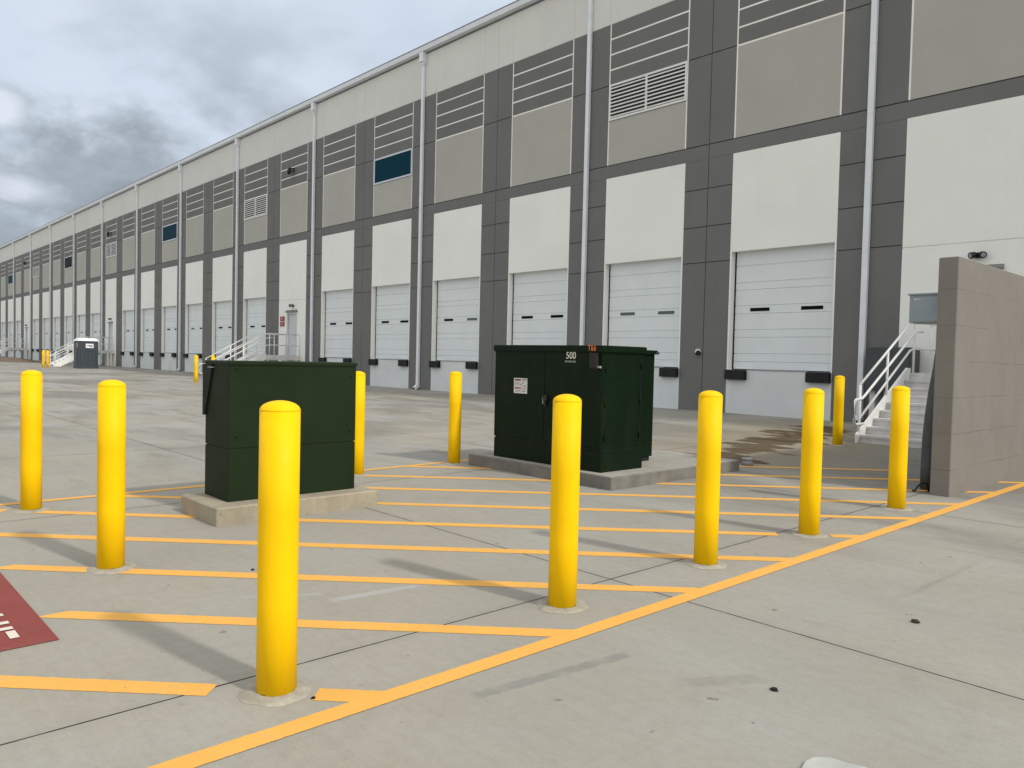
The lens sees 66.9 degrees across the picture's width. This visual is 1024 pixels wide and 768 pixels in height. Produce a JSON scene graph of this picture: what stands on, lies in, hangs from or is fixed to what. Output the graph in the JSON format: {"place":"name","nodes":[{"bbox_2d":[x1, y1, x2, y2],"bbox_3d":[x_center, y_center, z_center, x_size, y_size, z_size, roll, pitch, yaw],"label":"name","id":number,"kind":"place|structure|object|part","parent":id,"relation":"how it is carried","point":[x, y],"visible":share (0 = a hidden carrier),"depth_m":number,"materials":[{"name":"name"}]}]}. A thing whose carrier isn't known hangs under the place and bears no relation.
{"place":"outdoors","nodes":[
{"label":"outdoors","id":0,"kind":"place"},
{"bbox_2d":[0,0,515,245],"label":"sky","id":1,"kind":"structure","parent":0,"point":[98,98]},
{"bbox_2d":[0,0,1023,422],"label":"warehouse","id":2,"kind":"structure","parent":0,"point":[774,208],"depth_m":24.73,"materials":[{"name":"grey paint"}]},
{"bbox_2d":[3,322,4,346],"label":"dock door","id":3,"kind":"structure","parent":2,"relation":"in","point":[3,322],"depth_m":97.26,"materials":[{"name":"white metal"}]},
{"bbox_2d":[8,274,12,284],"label":"upper window","id":4,"kind":"structure","parent":2,"relation":"in","point":[10,277],"depth_m":92.89,"materials":[{"name":"glass"}]},
{"bbox_2d":[10,322,12,347],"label":"dock door","id":5,"kind":"structure","parent":2,"relation":"in","point":[11,323],"depth_m":93.64,"materials":[{"name":"white metal"}]},
{"bbox_2d":[18,321,20,347],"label":"dock door","id":6,"kind":"structure","parent":2,"relation":"in","point":[19,322],"depth_m":90.26,"materials":[{"name":"white metal"}]},
{"bbox_2d":[25,327,27,347],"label":"personnel door","id":7,"kind":"structure","parent":2,"relation":"in","point":[26,345],"depth_m":86.77,"materials":[{"name":"grey metal"}]},
{"bbox_2d":[35,319,38,348],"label":"dock door","id":8,"kind":"structure","parent":2,"relation":"in","point":[36,320],"depth_m":83.66,"materials":[{"name":"white metal"}]},
{"bbox_2d":[45,318,48,348],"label":"dock door","id":9,"kind":"structure","parent":2,"relation":"in","point":[46,319],"depth_m":80.31,"materials":[{"name":"white metal"}]},
{"bbox_2d":[55,317,59,349],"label":"dock door","id":10,"kind":"structure","parent":2,"relation":"in","point":[57,319],"depth_m":77.07,"materials":[{"name":"white metal"}]},
{"bbox_2d":[64,255,72,268],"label":"upper window","id":11,"kind":"structure","parent":2,"relation":"in","point":[68,261],"depth_m":72.98,"materials":[{"name":"glass"}]},
{"bbox_2d":[67,316,71,349],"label":"dock door","id":12,"kind":"structure","parent":2,"relation":"in","point":[69,318],"depth_m":73.65,"materials":[{"name":"white metal"}]},
{"bbox_2d":[79,315,84,337],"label":"dock door","id":13,"kind":"structure","parent":2,"relation":"in","point":[81,317],"depth_m":70.50,"materials":[{"name":"white metal"}]},
{"bbox_2d":[93,313,99,349],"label":"dock door","id":14,"kind":"structure","parent":2,"relation":"in","point":[96,317],"depth_m":66.98,"materials":[{"name":"white metal"}]},
{"bbox_2d":[108,322,112,350],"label":"personnel door","id":15,"kind":"structure","parent":2,"relation":"in","point":[110,333],"depth_m":63.50,"materials":[{"name":"grey metal"}]},
{"bbox_2d":[125,310,133,351],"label":"dock door","id":16,"kind":"structure","parent":2,"relation":"in","point":[129,315],"depth_m":60.33,"materials":[{"name":"white metal"}]},
{"bbox_2d":[144,308,153,351],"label":"dock door","id":17,"kind":"structure","parent":2,"relation":"in","point":[148,313],"depth_m":56.95,"materials":[{"name":"white metal"}]},
{"bbox_2d":[162,222,177,242],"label":"upper window","id":18,"kind":"structure","parent":2,"relation":"in","point":[169,232],"depth_m":53.02,"materials":[{"name":"glass"}]},
{"bbox_2d":[165,306,176,352],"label":"dock door","id":19,"kind":"structure","parent":2,"relation":"in","point":[170,312],"depth_m":53.68,"materials":[{"name":"white metal"}]},
{"bbox_2d":[188,304,201,353],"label":"dock door","id":20,"kind":"structure","parent":2,"relation":"in","point":[195,310],"depth_m":50.33,"materials":[{"name":"white metal"}]},
{"bbox_2d":[215,301,231,353],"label":"dock door","id":21,"kind":"structure","parent":2,"relation":"in","point":[223,309],"depth_m":47.02,"materials":[{"name":"white metal"}]},
{"bbox_2d":[246,298,265,354],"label":"dock door","id":22,"kind":"structure","parent":2,"relation":"in","point":[256,308],"depth_m":43.68,"materials":[{"name":"white metal"}]},
{"bbox_2d":[285,310,296,355],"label":"personnel door","id":23,"kind":"structure","parent":2,"relation":"in","point":[291,317],"depth_m":40.16,"materials":[{"name":"grey metal"}]},
{"bbox_2d":[324,289,352,357],"bbox_3d":[-8.171,-2.857,36.917,0.072,3.242,2.870,0,3,-43],"label":"dock door","id":24,"kind":"structure","parent":2,"relation":"in","point":[338,304],"depth_m":37.00,"materials":[{"name":"white metal"}]},
{"bbox_2d":[375,284,409,359],"bbox_3d":[-5.113,-2.677,33.602,0.072,3.242,2.870,0,3,-43],"label":"dock door","id":25,"kind":"structure","parent":2,"relation":"in","point":[392,302],"depth_m":33.66,"materials":[{"name":"white metal"}]},
{"bbox_2d":[373,148,412,184],"bbox_3d":[-5.129,-9.301,33.229,0.045,1.120,2.920,0,3,-43],"label":"upper window","id":26,"kind":"structure","parent":2,"relation":"in","point":[398,165],"depth_m":33.17,"materials":[{"name":"glass"}]},
{"bbox_2d":[436,277,479,361],"bbox_3d":[-2.056,-2.497,30.287,0.072,3.242,2.870,0,3,-43],"label":"dock door","id":27,"kind":"structure","parent":2,"relation":"in","point":[457,299],"depth_m":30.33,"materials":[{"name":"white metal"}]},
{"bbox_2d":[512,269,566,344],"bbox_3d":[1.001,-2.317,26.972,0.072,3.242,2.870,0,3,-43],"label":"dock door","id":28,"kind":"structure","parent":2,"relation":"in","point":[539,298],"depth_m":26.97,"materials":[{"name":"white metal"}]},
{"bbox_2d":[607,258,680,367],"bbox_3d":[4.058,-2.137,23.657,0.072,3.242,2.870,0,3,-43],"label":"dock door","id":29,"kind":"structure","parent":2,"relation":"in","point":[644,300],"depth_m":23.54,"materials":[{"name":"white metal"}]},
{"bbox_2d":[732,243,834,372],"bbox_3d":[7.115,-1.958,20.342,0.072,3.242,2.870,0,3,-43],"label":"dock door","id":30,"kind":"structure","parent":2,"relation":"in","point":[783,297],"depth_m":20.29,"materials":[{"name":"white metal"}]},
{"bbox_2d":[908,293,937,323],"bbox_3d":[5.016,-0.899,9.247,0.360,0.348,0.430,0,3,-43],"label":"electrical box","id":31,"kind":"object","parent":2,"relation":"attached to","point":[923,308],"visible":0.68,"depth_m":9.16,"materials":[{"name":"grey metal"}]},
{"bbox_2d":[912,296,937,321],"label":"door","id":32,"kind":"structure","parent":31,"relation":"in","point":[924,309],"depth_m":9.15,"materials":[{"name":"grey metal"}]},
{"bbox_2d":[989,264,1003,268],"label":"personnel door","id":33,"kind":"structure","parent":2,"relation":"in","point":[1000,266],"depth_m":16.44,"materials":[{"name":"grey metal"}]},
{"bbox_2d":[0,360,1023,767],"bbox_3d":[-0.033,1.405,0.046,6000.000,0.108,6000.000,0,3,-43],"label":"ground","id":34,"kind":"structure","parent":0,"point":[846,656],"depth_m":4.42,"materials":[{"name":"concrete"}]},
{"bbox_2d":[0,338,28,358],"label":"dock stairs","id":35,"kind":"structure","parent":34,"relation":"on","point":[3,349],"depth_m":85.27,"materials":[{"name":"white metal"}]},
{"bbox_2d":[0,356,40,361],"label":"earth bank","id":36,"kind":"structure","parent":34,"relation":"on","point":[7,359],"depth_m":74.48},
{"bbox_2d":[0,572,58,650],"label":"painted panel","id":37,"kind":"object","parent":34,"relation":"on","point":[22,623],"visible":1,"depth_m":4.08,"materials":[{"name":"red paint"}]},
{"bbox_2d":[9,370,50,512],"bbox_3d":[-4.309,0.514,6.936,0.307,1.280,0.315,3,2,40],"label":"bollard","id":38,"kind":"object","parent":34,"relation":"on","point":[31,400],"visible":0.97,"depth_m":6.88,"materials":[{"name":"metal"}]},
{"bbox_2d":[41,350,44,367],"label":"bollard","id":39,"kind":"object","parent":34,"relation":"on","point":[43,358],"visible":1,"depth_m":55.36,"materials":[{"name":"metal"}]},
{"bbox_2d":[46,350,48,367],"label":"bollard","id":40,"kind":"object","parent":34,"relation":"on","point":[47,358],"visible":1,"depth_m":55.60,"materials":[{"name":"metal"}]},
{"bbox_2d":[45,336,113,365],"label":"dock stairs","id":41,"kind":"structure","parent":34,"relation":"on","point":[61,361],"depth_m":61.41,"materials":[{"name":"white metal"}]},
{"bbox_2d":[73,338,98,368],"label":"portable toilet","id":42,"kind":"object","parent":34,"relation":"on","point":[85,353],"visible":0.98,"depth_m":55.10,"materials":[{"name":"plastic"}]},
{"bbox_2d":[74,342,76,365],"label":"door","id":43,"kind":"structure","parent":42,"relation":"in","point":[75,343],"depth_m":55.13,"materials":[{"name":"plastic"}]},
{"bbox_2d":[86,380,135,573],"bbox_3d":[-2.658,0.610,5.156,0.315,1.280,0.307,3,2,32],"label":"bollard","id":44,"kind":"object","parent":34,"relation":"on","point":[111,447],"visible":0.99,"depth_m":5.09,"materials":[{"name":"metal"}]},
{"bbox_2d":[193,355,198,382],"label":"bollard","id":45,"kind":"object","parent":34,"relation":"on","point":[195,368],"visible":0.96,"depth_m":35.11,"materials":[{"name":"metal"}]},
{"bbox_2d":[199,333,299,373],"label":"dock stairs","id":46,"kind":"structure","parent":34,"relation":"on","point":[256,357],"depth_m":38.51,"materials":[{"name":"white metal"}]},
{"bbox_2d":[238,400,310,706],"bbox_3d":[-1.012,0.709,3.327,0.307,1.280,0.315,0,3,-43],"label":"bollard","id":47,"kind":"object","parent":34,"relation":"on","point":[277,682],"visible":1,"depth_m":3.26,"materials":[{"name":"metal"}]},
{"bbox_2d":[181,484,376,526],"bbox_3d":[-2.158,1.104,7.280,1.575,0.177,0.820,0,3,-43],"label":"concrete pad","id":48,"kind":"object","parent":34,"relation":"on","point":[208,509],"visible":0.62,"depth_m":6.96,"materials":[{"name":"beige concrete"}]},
{"bbox_2d":[202,360,357,501],"bbox_3d":[-2.178,0.400,7.320,1.306,1.227,0.563,0,3,-43],"label":"switch cabinet","id":49,"kind":"object","parent":48,"relation":"on","point":[237,394],"visible":0.94,"depth_m":7.03,"materials":[{"name":"green metal"}]},
{"bbox_2d":[354,371,368,475],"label":"bollard","id":50,"kind":"object","parent":34,"relation":"on","point":[359,424],"visible":0.69,"depth_m":9.33,"materials":[{"name":"metal"}]},
{"bbox_2d":[442,371,464,464],"bbox_3d":[-0.783,0.465,10.558,0.315,1.280,0.307,1,2,-12],"label":"bollard","id":51,"kind":"object","parent":34,"relation":"on","point":[455,402],"visible":0.98,"depth_m":10.50,"materials":[{"name":"metal"}]},
{"bbox_2d":[0,442,1023,767],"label":"pavement markings","id":52,"kind":"object","parent":34,"relation":"on","point":[358,700],"visible":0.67,"depth_m":4.91,"materials":[{"name":"orange paint"}]},
{"bbox_2d":[536,394,587,613],"bbox_3d":[0.309,0.698,4.582,0.307,1.280,0.315,2,2,25],"label":"bollard","id":53,"kind":"object","parent":34,"relation":"on","point":[564,505],"visible":1,"depth_m":4.50,"materials":[{"name":"metal"}]},
{"bbox_2d":[468,449,738,490],"bbox_3d":[1.238,1.069,10.461,2.670,0.173,2.515,0,3,-43],"label":"concrete pad","id":54,"kind":"object","parent":34,"relation":"on","point":[659,466],"visible":0.57,"depth_m":9.58,"materials":[{"name":"beige concrete"}]},
{"bbox_2d":[494,345,658,472],"bbox_3d":[0.926,0.251,10.078,1.560,1.473,1.914,0,3,-43],"label":"transformer","id":55,"kind":"object","parent":54,"relation":"on","point":[612,387],"visible":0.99,"depth_m":9.38,"materials":[{"name":"green metal"}]},
{"bbox_2d":[494,352,544,440],"bbox_3d":[0.091,0.142,9.932,0.016,1.100,0.920,0,3,-43],"label":"door","id":56,"kind":"structure","parent":55,"relation":"in","point":[517,415],"depth_m":9.91,"materials":[{"name":"green metal"}]},
{"bbox_2d":[543,353,602,448],"bbox_3d":[0.719,0.179,9.249,0.019,1.100,0.914,0,3,-43],"label":"door","id":57,"kind":"structure","parent":55,"relation":"in","point":[577,378],"depth_m":9.14,"materials":[{"name":"green metal"}]},
{"bbox_2d":[682,390,726,569],"bbox_3d":[1.408,0.685,5.588,0.315,1.280,0.307,2,2,18],"label":"bollard","id":58,"kind":"object","parent":34,"relation":"on","point":[708,462],"visible":0.99,"depth_m":5.52,"materials":[{"name":"metal"}]},
{"bbox_2d":[742,457,753,465],"bbox_3d":[3.353,1.125,11.022,0.260,0.150,0.260,0,3,-43],"label":"pipe stub","id":59,"kind":"object","parent":34,"relation":"on","point":[747,461],"visible":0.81,"depth_m":10.96,"materials":[{"name":"plastic"}]},
{"bbox_2d":[791,388,827,538],"bbox_3d":[2.564,0.673,6.614,0.307,1.280,0.315,2,2,10],"label":"bollard","id":60,"kind":"object","parent":34,"relation":"on","point":[811,463],"visible":0.98,"depth_m":6.55,"materials":[{"name":"metal"}]},
{"bbox_2d":[829,375,845,445],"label":"bollard","id":61,"kind":"object","parent":34,"relation":"on","point":[838,411],"visible":0.98,"depth_m":13.87,"materials":[{"name":"metal"}]},
{"bbox_2d":[853,323,936,448],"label":"dock stairs","id":62,"kind":"structure","parent":34,"relation":"on","point":[874,428],"depth_m":14.93,"materials":[{"name":"metal"}]},
{"bbox_2d":[880,386,914,511],"bbox_3d":[3.955,0.657,7.912,0.315,1.280,0.307,1,2,3],"label":"bollard","id":63,"kind":"object","parent":34,"relation":"on","point":[898,448],"visible":0.98,"depth_m":7.84,"materials":[{"name":"metal"}]},
{"bbox_2d":[911,619,919,622],"bbox_3d":[2.308,1.356,4.429,0.041,0.025,0.052,0,3,-43],"label":"stone","id":64,"kind":"object","parent":34,"relation":"on","point":[915,621],"visible":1,"depth_m":4.42,"materials":[{"name":"black stone"}]},
{"bbox_2d":[912,481,929,491],"bbox_3d":[4.803,1.184,9.029,0.271,0.154,0.049,1,2,0],"label":"cable loop","id":65,"kind":"object","parent":34,"relation":"on","point":[917,486],"visible":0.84,"depth_m":9.02,"materials":[{"name":"black rubber"}]},
{"bbox_2d":[930,256,1023,496],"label":"block wall","id":66,"kind":"structure","parent":34,"relation":"on","point":[978,425],"depth_m":9.15,"materials":[{"name":"beige concrete"}]},
{"bbox_2d":[920,350,935,489],"bbox_3d":[4.993,0.263,9.173,0.233,1.972,0.165,1,2,-8],"label":"conduit","id":67,"kind":"object","parent":66,"relation":"attached to","point":[925,467],"visible":0.27,"depth_m":9.13,"materials":[{"name":"black metal"}]},
{"bbox_2d":[801,757,866,767],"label":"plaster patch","id":68,"kind":"object","parent":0,"point":[821,762],"visible":1,"depth_m":2.82,"materials":[{"name":"white paint"}]},
{"bbox_2d":[865,347,919,414],"bbox_3d":[8.706,0.094,17.782,0.534,1.860,1.000,0,3,-43],"label":"railing","id":69,"kind":"object","parent":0,"point":[874,355],"visible":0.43,"depth_m":17.66,"materials":[{"name":"metal"}]},
{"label":"door","id":70,"kind":"part","parent":69,"relation":"part of","materials":[{"name":"metal"}]}
]}

